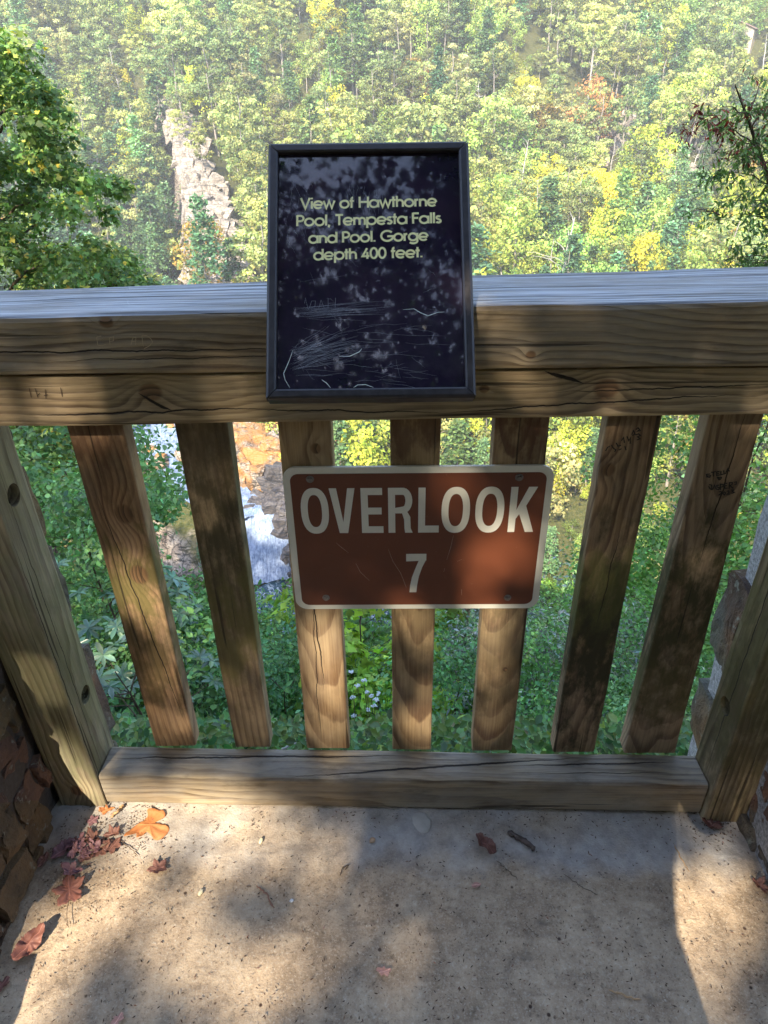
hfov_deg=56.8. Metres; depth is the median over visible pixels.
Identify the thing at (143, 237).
hemlock tree
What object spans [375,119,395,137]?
pine tree
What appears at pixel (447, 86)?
pine tree
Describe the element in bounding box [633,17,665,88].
hemlock tree
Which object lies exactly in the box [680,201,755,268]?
broadleaf tree
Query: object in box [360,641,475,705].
leafy shrub
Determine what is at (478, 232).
hemlock forest
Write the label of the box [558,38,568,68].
pine tree
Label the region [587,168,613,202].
broadleaf tree
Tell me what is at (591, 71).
dead tree
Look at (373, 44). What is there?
broadleaf tree
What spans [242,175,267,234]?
pine tree
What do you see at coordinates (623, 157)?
broadleaf tree
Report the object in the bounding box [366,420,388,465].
hemlock tree
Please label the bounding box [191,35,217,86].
hemlock tree
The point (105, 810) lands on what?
oak leaf
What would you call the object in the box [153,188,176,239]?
hemlock tree
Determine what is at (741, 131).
pine tree
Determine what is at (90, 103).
broadleaf tree
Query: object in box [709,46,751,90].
pine tree
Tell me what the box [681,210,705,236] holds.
broadleaf tree
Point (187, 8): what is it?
hemlock tree
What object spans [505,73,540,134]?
broadleaf tree
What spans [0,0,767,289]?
pine forest
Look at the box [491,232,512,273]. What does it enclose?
pine tree
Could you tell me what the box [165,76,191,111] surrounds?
broadleaf tree
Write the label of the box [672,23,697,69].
hemlock tree
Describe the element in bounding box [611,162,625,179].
broadleaf tree
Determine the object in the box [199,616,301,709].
leafy shrub
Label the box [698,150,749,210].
pine tree
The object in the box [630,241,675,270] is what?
broadleaf tree
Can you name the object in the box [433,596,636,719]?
leafy shrub
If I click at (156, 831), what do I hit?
oak leaf
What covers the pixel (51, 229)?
hemlock tree
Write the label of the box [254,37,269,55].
pine tree
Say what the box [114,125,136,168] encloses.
broadleaf tree
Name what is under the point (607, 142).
pine tree
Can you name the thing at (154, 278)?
broadleaf tree
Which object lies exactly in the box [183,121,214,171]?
pine tree
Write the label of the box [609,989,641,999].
twig
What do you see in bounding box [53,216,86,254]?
hemlock tree
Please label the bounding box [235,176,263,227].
pine tree
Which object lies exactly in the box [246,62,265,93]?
pine tree
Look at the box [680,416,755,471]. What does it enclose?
broadleaf tree
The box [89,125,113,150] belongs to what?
broadleaf tree
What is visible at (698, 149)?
dead tree
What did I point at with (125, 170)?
pine tree
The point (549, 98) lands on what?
pine tree
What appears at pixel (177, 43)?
pine tree
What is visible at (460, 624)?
leafy shrub
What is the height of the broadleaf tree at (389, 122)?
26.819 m
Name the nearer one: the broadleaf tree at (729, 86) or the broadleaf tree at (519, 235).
the broadleaf tree at (519, 235)
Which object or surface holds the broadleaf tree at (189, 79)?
on the hillside
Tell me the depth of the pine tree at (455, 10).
330.33 m
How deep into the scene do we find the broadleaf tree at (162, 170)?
320.34 m
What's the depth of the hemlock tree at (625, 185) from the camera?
251.66 m
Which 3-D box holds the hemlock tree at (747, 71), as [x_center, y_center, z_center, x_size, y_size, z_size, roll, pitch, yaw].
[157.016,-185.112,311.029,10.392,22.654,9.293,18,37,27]
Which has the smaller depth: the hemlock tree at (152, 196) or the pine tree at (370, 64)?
the hemlock tree at (152, 196)
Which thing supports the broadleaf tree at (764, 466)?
on the hillside
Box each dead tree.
[108,46,121,86]
[471,84,483,131]
[514,140,528,203]
[535,213,574,270]
[587,50,601,107]
[610,143,622,170]
[693,137,704,163]
[761,36,767,73]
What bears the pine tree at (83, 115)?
on the hillside
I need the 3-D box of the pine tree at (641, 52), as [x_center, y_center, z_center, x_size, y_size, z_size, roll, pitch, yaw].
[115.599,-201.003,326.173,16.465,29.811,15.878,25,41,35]
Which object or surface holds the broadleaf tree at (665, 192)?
on the hillside
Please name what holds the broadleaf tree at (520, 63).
on the hillside
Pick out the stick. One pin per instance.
(521, 839)
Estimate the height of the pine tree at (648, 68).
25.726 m
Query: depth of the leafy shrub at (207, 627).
5.89 m
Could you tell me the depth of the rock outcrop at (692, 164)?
294.06 m
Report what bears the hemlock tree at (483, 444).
on the hillside
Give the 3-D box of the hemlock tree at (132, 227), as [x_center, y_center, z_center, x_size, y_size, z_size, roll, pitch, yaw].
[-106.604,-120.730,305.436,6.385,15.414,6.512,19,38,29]
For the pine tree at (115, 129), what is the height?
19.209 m
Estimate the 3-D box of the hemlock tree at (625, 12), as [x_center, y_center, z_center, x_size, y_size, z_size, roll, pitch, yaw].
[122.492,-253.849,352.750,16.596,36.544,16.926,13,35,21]
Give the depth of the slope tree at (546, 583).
157.23 m
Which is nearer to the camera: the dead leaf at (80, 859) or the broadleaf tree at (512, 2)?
the dead leaf at (80, 859)
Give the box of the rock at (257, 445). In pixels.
[233,422,340,492]
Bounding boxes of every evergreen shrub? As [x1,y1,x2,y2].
[56,559,209,716]
[90,633,229,723]
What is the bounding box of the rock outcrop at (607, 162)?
[580,137,609,174]
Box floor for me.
[0,799,767,1023]
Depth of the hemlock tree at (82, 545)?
159.53 m
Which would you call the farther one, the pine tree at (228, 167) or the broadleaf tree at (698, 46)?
the broadleaf tree at (698, 46)
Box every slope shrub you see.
[71,586,106,633]
[453,609,559,681]
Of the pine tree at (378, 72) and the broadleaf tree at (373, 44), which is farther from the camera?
the broadleaf tree at (373, 44)
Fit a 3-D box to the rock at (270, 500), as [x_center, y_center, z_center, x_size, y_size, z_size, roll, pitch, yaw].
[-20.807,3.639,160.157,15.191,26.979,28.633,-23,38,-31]
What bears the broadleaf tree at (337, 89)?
on the hillside
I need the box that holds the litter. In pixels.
[0,802,767,1023]
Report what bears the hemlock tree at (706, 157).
on the hillside
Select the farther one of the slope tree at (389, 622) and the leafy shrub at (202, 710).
the slope tree at (389, 622)
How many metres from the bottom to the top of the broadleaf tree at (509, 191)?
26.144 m
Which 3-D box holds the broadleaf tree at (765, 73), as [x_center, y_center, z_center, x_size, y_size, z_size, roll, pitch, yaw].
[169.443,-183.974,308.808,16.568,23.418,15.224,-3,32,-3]
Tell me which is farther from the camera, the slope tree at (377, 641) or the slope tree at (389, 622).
the slope tree at (389, 622)
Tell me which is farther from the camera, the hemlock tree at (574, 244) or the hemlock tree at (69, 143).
the hemlock tree at (69, 143)
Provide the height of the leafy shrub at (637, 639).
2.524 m
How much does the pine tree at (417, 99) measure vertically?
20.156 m
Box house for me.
[725,21,758,62]
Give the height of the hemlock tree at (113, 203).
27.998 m
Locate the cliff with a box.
[154,86,266,284]
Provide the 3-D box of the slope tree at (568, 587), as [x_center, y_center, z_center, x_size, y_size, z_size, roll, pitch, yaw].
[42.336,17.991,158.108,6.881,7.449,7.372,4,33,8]
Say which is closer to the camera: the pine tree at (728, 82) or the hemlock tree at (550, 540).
the hemlock tree at (550, 540)
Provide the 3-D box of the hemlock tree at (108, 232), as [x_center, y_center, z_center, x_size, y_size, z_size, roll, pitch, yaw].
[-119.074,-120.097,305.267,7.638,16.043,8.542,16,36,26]
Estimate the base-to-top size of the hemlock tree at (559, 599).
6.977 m
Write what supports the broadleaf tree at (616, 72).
on the hillside
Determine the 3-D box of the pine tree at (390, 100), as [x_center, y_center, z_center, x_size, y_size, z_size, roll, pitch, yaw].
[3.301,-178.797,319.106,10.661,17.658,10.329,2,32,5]
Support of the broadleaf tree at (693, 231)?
on the hillside
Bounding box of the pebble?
[412,812,430,832]
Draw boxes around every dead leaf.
[37,851,48,866]
[66,841,77,858]
[72,837,86,852]
[77,832,83,839]
[78,847,86,858]
[78,854,92,861]
[81,846,88,857]
[82,838,100,854]
[86,815,98,825]
[91,838,110,856]
[99,840,109,847]
[103,825,119,837]
[103,837,120,853]
[146,859,166,873]
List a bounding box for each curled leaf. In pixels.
[50,837,74,858]
[61,861,82,875]
[84,827,99,843]
[476,832,496,853]
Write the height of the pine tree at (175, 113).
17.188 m
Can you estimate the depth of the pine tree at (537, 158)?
299.35 m
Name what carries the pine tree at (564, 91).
on the hillside
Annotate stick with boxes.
[507,830,535,850]
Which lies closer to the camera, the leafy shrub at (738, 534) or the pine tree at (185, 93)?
the leafy shrub at (738, 534)
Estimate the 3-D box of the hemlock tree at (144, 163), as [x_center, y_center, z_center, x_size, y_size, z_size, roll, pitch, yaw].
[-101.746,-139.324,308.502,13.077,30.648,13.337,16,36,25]
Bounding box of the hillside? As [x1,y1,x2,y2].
[0,0,767,638]
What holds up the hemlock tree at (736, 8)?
on the hillside
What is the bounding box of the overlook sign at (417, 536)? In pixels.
[283,464,553,608]
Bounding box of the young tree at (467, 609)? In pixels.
[461,608,470,637]
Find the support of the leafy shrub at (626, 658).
on the hillside
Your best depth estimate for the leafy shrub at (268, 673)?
5.46 m
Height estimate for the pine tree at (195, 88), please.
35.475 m
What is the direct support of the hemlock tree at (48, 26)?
on the hillside
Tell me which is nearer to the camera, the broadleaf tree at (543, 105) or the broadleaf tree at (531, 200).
the broadleaf tree at (531, 200)
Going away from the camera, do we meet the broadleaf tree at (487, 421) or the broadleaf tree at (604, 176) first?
the broadleaf tree at (487, 421)
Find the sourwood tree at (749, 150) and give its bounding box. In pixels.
[669,63,767,267]
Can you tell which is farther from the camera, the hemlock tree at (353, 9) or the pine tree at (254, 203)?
the hemlock tree at (353, 9)
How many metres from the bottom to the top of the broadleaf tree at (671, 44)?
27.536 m
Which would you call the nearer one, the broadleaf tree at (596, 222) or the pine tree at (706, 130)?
the broadleaf tree at (596, 222)
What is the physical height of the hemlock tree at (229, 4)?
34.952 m
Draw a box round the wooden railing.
[0,267,767,821]
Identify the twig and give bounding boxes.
[110,804,123,817]
[256,885,274,907]
[564,874,597,894]
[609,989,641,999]
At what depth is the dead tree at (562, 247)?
209.62 m
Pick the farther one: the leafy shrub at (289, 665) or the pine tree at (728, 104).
the pine tree at (728, 104)
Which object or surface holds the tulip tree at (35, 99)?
on the hillside
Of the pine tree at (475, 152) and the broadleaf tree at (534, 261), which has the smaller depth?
the broadleaf tree at (534, 261)
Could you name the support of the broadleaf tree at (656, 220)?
on the hillside
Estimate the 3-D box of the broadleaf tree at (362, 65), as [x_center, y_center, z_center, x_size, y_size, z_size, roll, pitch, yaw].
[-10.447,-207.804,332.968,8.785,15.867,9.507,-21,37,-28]
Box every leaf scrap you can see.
[0,976,9,991]
[110,1012,123,1023]
[376,965,390,976]
[472,882,480,887]
[702,817,723,828]
[752,876,767,893]
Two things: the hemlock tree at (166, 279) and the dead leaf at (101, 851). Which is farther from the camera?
the hemlock tree at (166, 279)
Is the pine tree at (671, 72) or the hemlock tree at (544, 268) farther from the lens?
the pine tree at (671, 72)
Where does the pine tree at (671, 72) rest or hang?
on the hillside
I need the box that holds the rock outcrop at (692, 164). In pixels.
[633,148,702,181]
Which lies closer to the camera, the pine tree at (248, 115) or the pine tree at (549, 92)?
the pine tree at (248, 115)
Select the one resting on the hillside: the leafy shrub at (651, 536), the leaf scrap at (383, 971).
the leafy shrub at (651, 536)
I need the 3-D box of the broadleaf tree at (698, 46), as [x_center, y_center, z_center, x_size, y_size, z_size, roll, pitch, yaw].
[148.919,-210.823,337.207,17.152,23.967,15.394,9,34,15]
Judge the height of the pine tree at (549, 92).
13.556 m
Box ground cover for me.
[110,708,692,755]
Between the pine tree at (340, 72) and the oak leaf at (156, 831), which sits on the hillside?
the pine tree at (340, 72)
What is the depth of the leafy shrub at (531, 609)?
7.17 m
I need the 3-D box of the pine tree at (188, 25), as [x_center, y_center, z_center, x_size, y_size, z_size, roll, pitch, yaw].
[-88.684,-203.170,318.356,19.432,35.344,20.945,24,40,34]
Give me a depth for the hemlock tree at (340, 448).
158.13 m
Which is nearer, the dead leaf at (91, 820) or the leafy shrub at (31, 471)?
the dead leaf at (91, 820)
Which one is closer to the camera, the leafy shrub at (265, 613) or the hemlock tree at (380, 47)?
the leafy shrub at (265, 613)
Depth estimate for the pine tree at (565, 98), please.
304.68 m
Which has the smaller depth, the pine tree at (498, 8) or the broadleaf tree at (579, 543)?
the broadleaf tree at (579, 543)
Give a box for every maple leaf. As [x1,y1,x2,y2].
[11,922,44,960]
[52,875,84,926]
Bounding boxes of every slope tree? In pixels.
[63,569,102,599]
[366,631,389,646]
[375,619,391,630]
[528,605,557,631]
[539,576,560,605]
[543,593,572,625]
[561,577,573,596]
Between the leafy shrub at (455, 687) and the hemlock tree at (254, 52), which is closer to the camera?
the leafy shrub at (455, 687)
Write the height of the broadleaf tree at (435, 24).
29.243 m
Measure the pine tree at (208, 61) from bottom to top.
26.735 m
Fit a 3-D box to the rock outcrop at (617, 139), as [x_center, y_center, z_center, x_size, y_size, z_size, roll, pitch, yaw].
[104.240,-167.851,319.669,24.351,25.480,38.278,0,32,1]
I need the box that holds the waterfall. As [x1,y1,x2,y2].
[132,424,290,584]
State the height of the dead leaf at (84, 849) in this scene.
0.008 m
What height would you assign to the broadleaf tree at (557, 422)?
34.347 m
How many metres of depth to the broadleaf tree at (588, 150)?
279.71 m
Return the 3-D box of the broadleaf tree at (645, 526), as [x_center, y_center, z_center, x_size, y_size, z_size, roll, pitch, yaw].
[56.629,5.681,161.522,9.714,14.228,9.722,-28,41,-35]
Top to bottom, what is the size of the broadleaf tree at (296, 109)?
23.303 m
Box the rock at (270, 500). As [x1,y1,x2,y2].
[243,461,292,595]
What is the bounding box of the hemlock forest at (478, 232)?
[0,120,765,290]
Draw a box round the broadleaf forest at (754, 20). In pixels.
[0,0,767,487]
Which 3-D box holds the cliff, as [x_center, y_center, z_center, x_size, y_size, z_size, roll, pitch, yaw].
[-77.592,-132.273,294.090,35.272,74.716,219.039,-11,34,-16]
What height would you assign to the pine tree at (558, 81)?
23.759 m
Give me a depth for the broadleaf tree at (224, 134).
277.92 m
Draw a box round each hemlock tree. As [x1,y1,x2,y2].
[0,0,58,68]
[0,128,28,194]
[0,187,31,240]
[2,150,32,233]
[6,114,22,143]
[32,42,65,106]
[32,209,63,247]
[40,216,62,252]
[44,13,53,37]
[51,186,92,254]
[53,129,83,170]
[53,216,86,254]
[72,544,91,572]
[75,136,122,218]
[79,69,111,142]
[99,221,111,240]
[100,130,137,206]
[105,178,131,240]
[108,91,135,156]
[110,222,131,250]
[116,205,131,245]
[119,81,138,115]
[121,112,167,203]
[130,219,137,242]
[131,231,155,279]
[134,191,180,282]
[135,194,178,278]
[135,220,149,267]
[137,152,162,208]
[141,221,178,284]
[144,71,171,158]
[151,3,184,81]
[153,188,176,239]
[154,180,181,261]
[155,161,174,208]
[162,275,174,284]
[181,0,209,46]
[184,192,236,283]
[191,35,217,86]
[205,18,223,72]
[215,0,238,26]
[215,0,244,43]
[215,237,244,282]
[248,45,269,106]
[272,59,302,124]
[296,95,327,143]
[318,35,347,117]
[333,420,359,465]
[335,0,370,51]
[336,2,373,95]
[341,420,377,464]
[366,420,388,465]
[368,48,377,73]
[376,4,397,49]
[376,43,384,86]
[412,0,431,39]
[422,44,452,134]
[440,418,476,464]
[440,435,454,464]
[443,0,473,52]
[469,6,503,97]
[470,436,489,464]
[479,177,501,212]
[507,0,531,27]
[518,175,567,271]
[528,1,547,25]
[539,264,550,273]
[542,525,562,582]
[554,233,585,272]
[556,581,570,602]
[568,427,599,489]
[585,245,601,272]
[598,166,640,268]
[601,249,633,271]
[605,179,632,210]
[614,0,644,39]
[625,8,648,74]
[627,74,662,138]
[630,181,657,245]
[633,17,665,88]
[645,185,667,236]
[646,259,658,270]
[654,220,681,269]
[656,142,691,216]
[658,28,693,91]
[659,198,691,270]
[660,169,701,237]
[664,50,690,113]
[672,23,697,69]
[675,169,717,253]
[675,414,767,501]
[683,77,710,138]
[689,57,704,99]
[694,142,710,170]
[699,101,724,150]
[712,0,742,49]
[716,34,730,77]
[729,75,746,113]
[730,86,756,144]
[731,59,752,106]
[738,249,759,266]
[744,227,760,263]
[755,105,767,149]
[755,415,767,452]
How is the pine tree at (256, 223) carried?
on the hillside
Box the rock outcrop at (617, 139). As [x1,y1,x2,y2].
[590,110,645,155]
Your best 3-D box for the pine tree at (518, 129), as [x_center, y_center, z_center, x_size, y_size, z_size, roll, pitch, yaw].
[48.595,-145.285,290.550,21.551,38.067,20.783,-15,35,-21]
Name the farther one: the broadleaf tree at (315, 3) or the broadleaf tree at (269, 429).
the broadleaf tree at (315, 3)
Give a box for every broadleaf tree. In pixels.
[15,197,50,242]
[59,91,81,113]
[74,122,100,151]
[75,93,105,119]
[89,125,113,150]
[89,139,105,173]
[100,144,143,206]
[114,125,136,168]
[143,272,163,284]
[151,152,172,184]
[154,232,179,278]
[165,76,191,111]
[167,219,232,283]
[183,62,216,120]
[214,118,252,172]
[231,277,254,282]
[249,174,267,228]
[252,231,266,270]
[255,85,289,139]
[256,145,268,175]
[256,422,277,433]
[257,21,274,52]
[282,74,300,106]
[286,53,303,78]
[286,104,312,143]
[290,38,317,92]
[306,0,323,29]
[306,0,333,40]
[311,3,348,64]
[312,69,340,102]
[319,83,345,129]
[335,420,389,465]
[337,102,374,141]
[353,51,368,75]
[361,83,383,124]
[364,420,389,453]
[368,32,379,51]
[368,418,474,449]
[376,102,414,141]
[397,57,426,103]
[410,0,443,66]
[411,128,427,140]
[416,93,436,136]
[418,68,444,102]
[437,0,474,34]
[440,418,458,456]
[459,80,481,121]
[462,93,518,160]
[463,0,510,56]
[464,0,488,25]
[466,418,491,463]
[468,13,483,48]
[469,147,490,195]
[469,159,491,214]
[470,199,500,265]
[471,173,511,258]
[471,227,507,274]
[479,418,491,432]
[483,200,555,274]
[485,159,515,195]
[485,186,523,237]
[487,109,543,173]
[487,173,520,215]
[490,69,522,103]
[490,195,552,273]
[502,266,523,273]
[504,51,526,75]
[504,205,554,273]
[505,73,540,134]
[506,0,517,17]
[508,17,528,56]
[513,147,549,198]
[519,190,542,214]
[520,256,552,273]
[521,55,537,74]
[524,153,570,192]
[526,256,559,273]
[528,88,562,145]
[529,0,564,34]
[531,103,568,164]
[539,223,598,272]
[545,431,573,489]
[545,431,583,517]
[545,446,576,500]
[549,416,601,452]
[550,417,582,443]
[550,417,595,464]
[552,247,588,272]
[553,218,580,251]
[557,176,572,221]
[561,143,600,187]
[562,518,579,539]
[564,73,624,143]
[564,416,600,464]
[567,178,604,236]
[570,161,598,207]
[570,452,589,492]
[570,533,581,567]
[580,260,620,271]
[580,479,590,500]
[581,171,623,243]
[581,206,635,270]
[583,223,605,244]
[586,28,607,64]
[586,236,631,272]
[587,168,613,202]
[590,213,649,270]
[591,195,631,231]
[592,55,624,95]
[593,172,617,218]
[600,176,638,207]
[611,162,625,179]
[613,163,652,202]
[615,132,646,165]
[618,121,675,195]
[625,194,680,252]
[626,229,670,270]
[627,197,657,246]
[628,246,668,270]
[629,39,655,83]
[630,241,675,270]
[634,182,667,211]
[636,511,654,545]
[637,85,659,114]
[643,136,686,196]
[648,458,658,482]
[651,21,687,80]
[652,415,698,486]
[652,501,668,517]
[653,417,688,470]
[655,86,694,149]
[658,76,671,94]
[659,77,690,136]
[663,192,690,231]
[666,12,697,65]
[666,415,692,470]
[672,243,700,268]
[673,65,730,150]
[673,219,724,269]
[674,180,708,211]
[678,243,731,268]
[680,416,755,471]
[681,40,715,72]
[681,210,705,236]
[690,13,731,69]
[693,166,752,240]
[693,244,739,267]
[699,171,767,247]
[699,186,723,208]
[708,209,735,264]
[711,69,743,115]
[721,56,757,98]
[723,210,767,261]
[724,102,748,146]
[733,154,760,186]
[747,164,767,212]
[750,144,767,190]
[756,62,767,99]
[757,425,767,466]
[758,233,767,261]
[760,445,767,474]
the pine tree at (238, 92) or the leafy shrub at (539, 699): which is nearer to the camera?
the leafy shrub at (539, 699)
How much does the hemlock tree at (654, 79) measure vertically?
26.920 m
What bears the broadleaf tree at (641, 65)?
on the hillside
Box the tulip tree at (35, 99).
[0,23,161,560]
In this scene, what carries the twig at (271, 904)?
on the floor
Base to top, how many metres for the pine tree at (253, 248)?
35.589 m
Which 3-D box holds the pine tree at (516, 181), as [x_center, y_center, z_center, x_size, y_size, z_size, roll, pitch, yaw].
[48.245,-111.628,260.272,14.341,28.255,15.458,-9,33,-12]
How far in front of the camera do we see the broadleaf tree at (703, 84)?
287.91 m
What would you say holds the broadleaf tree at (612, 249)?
on the hillside
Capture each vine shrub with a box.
[261,587,472,718]
[346,647,460,740]
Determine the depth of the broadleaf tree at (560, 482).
167.16 m
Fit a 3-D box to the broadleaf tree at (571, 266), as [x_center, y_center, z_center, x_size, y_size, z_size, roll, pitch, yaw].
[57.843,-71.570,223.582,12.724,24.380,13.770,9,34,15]
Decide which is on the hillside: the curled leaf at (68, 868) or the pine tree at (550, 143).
the pine tree at (550, 143)
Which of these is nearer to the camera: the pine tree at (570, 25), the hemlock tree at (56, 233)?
the hemlock tree at (56, 233)
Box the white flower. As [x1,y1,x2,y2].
[349,670,354,713]
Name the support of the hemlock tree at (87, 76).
on the hillside
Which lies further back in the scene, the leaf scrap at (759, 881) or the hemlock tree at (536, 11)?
the hemlock tree at (536, 11)
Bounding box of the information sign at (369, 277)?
[266,141,475,403]
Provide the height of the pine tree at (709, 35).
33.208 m
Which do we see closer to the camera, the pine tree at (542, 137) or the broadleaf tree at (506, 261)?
the broadleaf tree at (506, 261)
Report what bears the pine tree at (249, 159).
on the hillside
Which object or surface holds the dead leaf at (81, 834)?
on the floor
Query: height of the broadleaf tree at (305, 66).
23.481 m
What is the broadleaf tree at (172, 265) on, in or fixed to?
on the hillside
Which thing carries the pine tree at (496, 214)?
on the hillside
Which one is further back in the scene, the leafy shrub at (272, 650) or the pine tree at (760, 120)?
the pine tree at (760, 120)
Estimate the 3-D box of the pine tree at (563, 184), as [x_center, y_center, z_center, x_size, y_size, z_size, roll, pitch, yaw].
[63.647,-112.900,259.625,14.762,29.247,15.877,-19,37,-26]
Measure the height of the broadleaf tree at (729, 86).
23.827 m
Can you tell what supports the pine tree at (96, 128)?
on the hillside
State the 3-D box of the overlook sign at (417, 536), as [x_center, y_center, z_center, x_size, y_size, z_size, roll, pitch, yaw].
[0.062,0.056,1.316,0.475,0.318,0.011,0,32,1]
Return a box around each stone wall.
[0,428,117,953]
[687,495,767,878]
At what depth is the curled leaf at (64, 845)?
1.51 m
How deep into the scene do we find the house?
355.85 m
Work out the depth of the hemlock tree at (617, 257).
204.05 m
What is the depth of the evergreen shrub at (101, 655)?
4.82 m
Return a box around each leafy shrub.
[9,424,191,621]
[31,449,188,669]
[72,603,106,640]
[75,612,223,717]
[84,630,211,703]
[93,592,303,748]
[97,566,296,704]
[134,648,225,718]
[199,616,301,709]
[199,637,304,738]
[200,616,390,748]
[207,588,370,719]
[269,577,449,676]
[348,610,547,746]
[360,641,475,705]
[366,608,477,694]
[380,608,641,751]
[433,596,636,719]
[436,614,618,738]
[437,539,654,713]
[516,647,637,739]
[521,593,711,753]
[526,565,711,679]
[529,498,719,674]
[559,587,726,715]
[565,508,755,714]
[575,414,767,619]
[603,672,697,754]
[613,644,636,673]
[623,627,712,685]
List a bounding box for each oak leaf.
[99,805,114,814]
[124,808,168,839]
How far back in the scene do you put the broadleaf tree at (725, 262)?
212.50 m
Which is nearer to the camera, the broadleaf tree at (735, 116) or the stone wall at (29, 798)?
the stone wall at (29, 798)
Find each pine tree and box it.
[0,107,18,186]
[62,103,105,172]
[66,87,100,128]
[67,139,104,206]
[71,98,104,139]
[81,195,115,236]
[90,223,120,251]
[98,118,117,141]
[102,107,125,145]
[112,90,160,161]
[114,147,159,192]
[120,198,160,238]
[128,119,166,164]
[136,118,156,165]
[148,139,174,181]
[152,24,185,79]
[158,14,190,87]
[160,11,208,83]
[160,74,197,129]
[161,229,184,284]
[164,109,188,139]
[167,21,206,83]
[182,14,207,65]
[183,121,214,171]
[187,67,234,155]
[189,28,243,94]
[195,62,230,136]
[200,56,222,95]
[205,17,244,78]
[207,84,270,169]
[207,105,232,154]
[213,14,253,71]
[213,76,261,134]
[214,75,256,112]
[215,12,238,61]
[216,83,250,133]
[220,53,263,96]
[220,210,266,281]
[221,135,255,197]
[222,119,265,178]
[226,97,258,176]
[228,150,267,228]
[231,0,263,60]
[231,179,267,244]
[232,17,258,72]
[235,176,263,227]
[235,182,260,239]
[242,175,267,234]
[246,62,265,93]
[246,101,264,138]
[247,40,266,73]
[247,195,267,250]
[248,107,277,168]
[249,169,267,190]
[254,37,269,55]
[256,54,275,90]
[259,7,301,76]
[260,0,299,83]
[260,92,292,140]
[261,70,282,97]
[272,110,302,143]
[273,140,284,143]
[274,0,294,41]
[274,125,287,140]
[283,138,291,143]
[284,123,308,143]
[293,100,320,139]
[300,100,331,142]
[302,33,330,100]
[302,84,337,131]
[303,16,313,41]
[310,4,338,49]
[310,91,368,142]
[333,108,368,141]
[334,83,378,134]
[335,69,349,86]
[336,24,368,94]
[355,66,394,141]
[366,42,396,110]
[369,40,415,118]
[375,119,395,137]
[380,92,398,126]
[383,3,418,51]
[387,95,409,138]
[389,46,402,83]
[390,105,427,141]
[396,0,428,59]
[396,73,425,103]
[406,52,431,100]
[410,93,424,114]
[418,48,433,68]
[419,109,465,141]
[424,2,465,61]
[425,43,472,98]
[428,88,462,130]
[430,2,446,42]
[432,72,475,136]
[437,71,462,128]
[440,0,469,44]
[443,42,460,71]
[445,77,487,137]
[458,44,477,93]
[464,418,490,440]
[467,128,485,156]
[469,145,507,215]
[470,48,502,108]
[473,25,497,62]
[477,104,531,173]
[477,139,489,152]
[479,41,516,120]
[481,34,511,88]
[482,1,504,24]
[487,83,520,140]
[487,94,511,142]
[490,198,521,251]
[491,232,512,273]
[492,0,512,43]
[496,149,517,175]
[496,165,537,241]
[499,75,532,149]
[503,105,534,152]
[504,57,533,95]
[506,6,522,38]
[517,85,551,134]
[517,135,540,163]
[517,163,532,192]
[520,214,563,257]
[530,163,568,205]
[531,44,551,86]
[531,157,540,176]
[533,0,573,51]
[534,119,572,170]
[538,1,582,86]
[538,96,562,146]
[538,118,555,165]
[539,158,583,236]
[540,73,570,106]
[542,84,555,104]
[542,120,574,165]
[542,186,572,214]
[545,55,570,97]
[552,87,587,154]
[552,143,594,209]
[555,85,570,102]
[555,126,592,169]
[558,0,592,63]
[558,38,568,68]
[559,201,590,238]
[561,165,604,220]
[563,89,575,104]
[569,106,594,153]
[571,25,610,97]
[572,18,591,73]
[575,2,616,79]
[575,13,594,59]
[575,87,621,166]
[576,122,613,169]
[576,141,609,179]
[583,76,607,104]
[595,64,615,104]
[598,20,634,82]
[598,41,630,94]
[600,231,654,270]
[602,18,642,96]
[607,75,650,171]
[615,75,638,109]
[620,36,656,106]
[621,40,644,84]
[626,138,668,182]
[632,65,662,104]
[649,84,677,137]
[654,13,684,81]
[660,69,674,92]
[661,155,690,215]
[674,78,719,159]
[676,48,724,142]
[679,50,704,82]
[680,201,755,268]
[691,15,728,59]
[697,115,723,168]
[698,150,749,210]
[706,48,744,101]
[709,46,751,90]
[710,134,737,166]
[710,203,763,261]
[712,17,751,79]
[714,94,740,122]
[717,23,750,62]
[719,35,747,66]
[721,127,760,182]
[732,131,765,172]
[749,65,767,95]
[751,93,767,116]
[754,65,767,90]
[755,115,767,176]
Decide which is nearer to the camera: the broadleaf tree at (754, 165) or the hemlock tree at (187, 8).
the broadleaf tree at (754, 165)
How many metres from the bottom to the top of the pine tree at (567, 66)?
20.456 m
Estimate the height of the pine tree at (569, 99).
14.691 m
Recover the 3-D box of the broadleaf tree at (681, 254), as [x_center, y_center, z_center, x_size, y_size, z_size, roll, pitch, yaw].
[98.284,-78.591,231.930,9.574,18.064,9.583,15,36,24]
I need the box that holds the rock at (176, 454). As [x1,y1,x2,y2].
[141,424,181,471]
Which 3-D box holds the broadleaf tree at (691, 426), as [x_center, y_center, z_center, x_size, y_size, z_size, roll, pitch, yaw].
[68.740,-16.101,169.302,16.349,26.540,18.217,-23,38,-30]
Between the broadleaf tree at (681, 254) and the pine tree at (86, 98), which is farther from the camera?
the pine tree at (86, 98)
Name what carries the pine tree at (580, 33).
on the hillside
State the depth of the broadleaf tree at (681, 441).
172.71 m

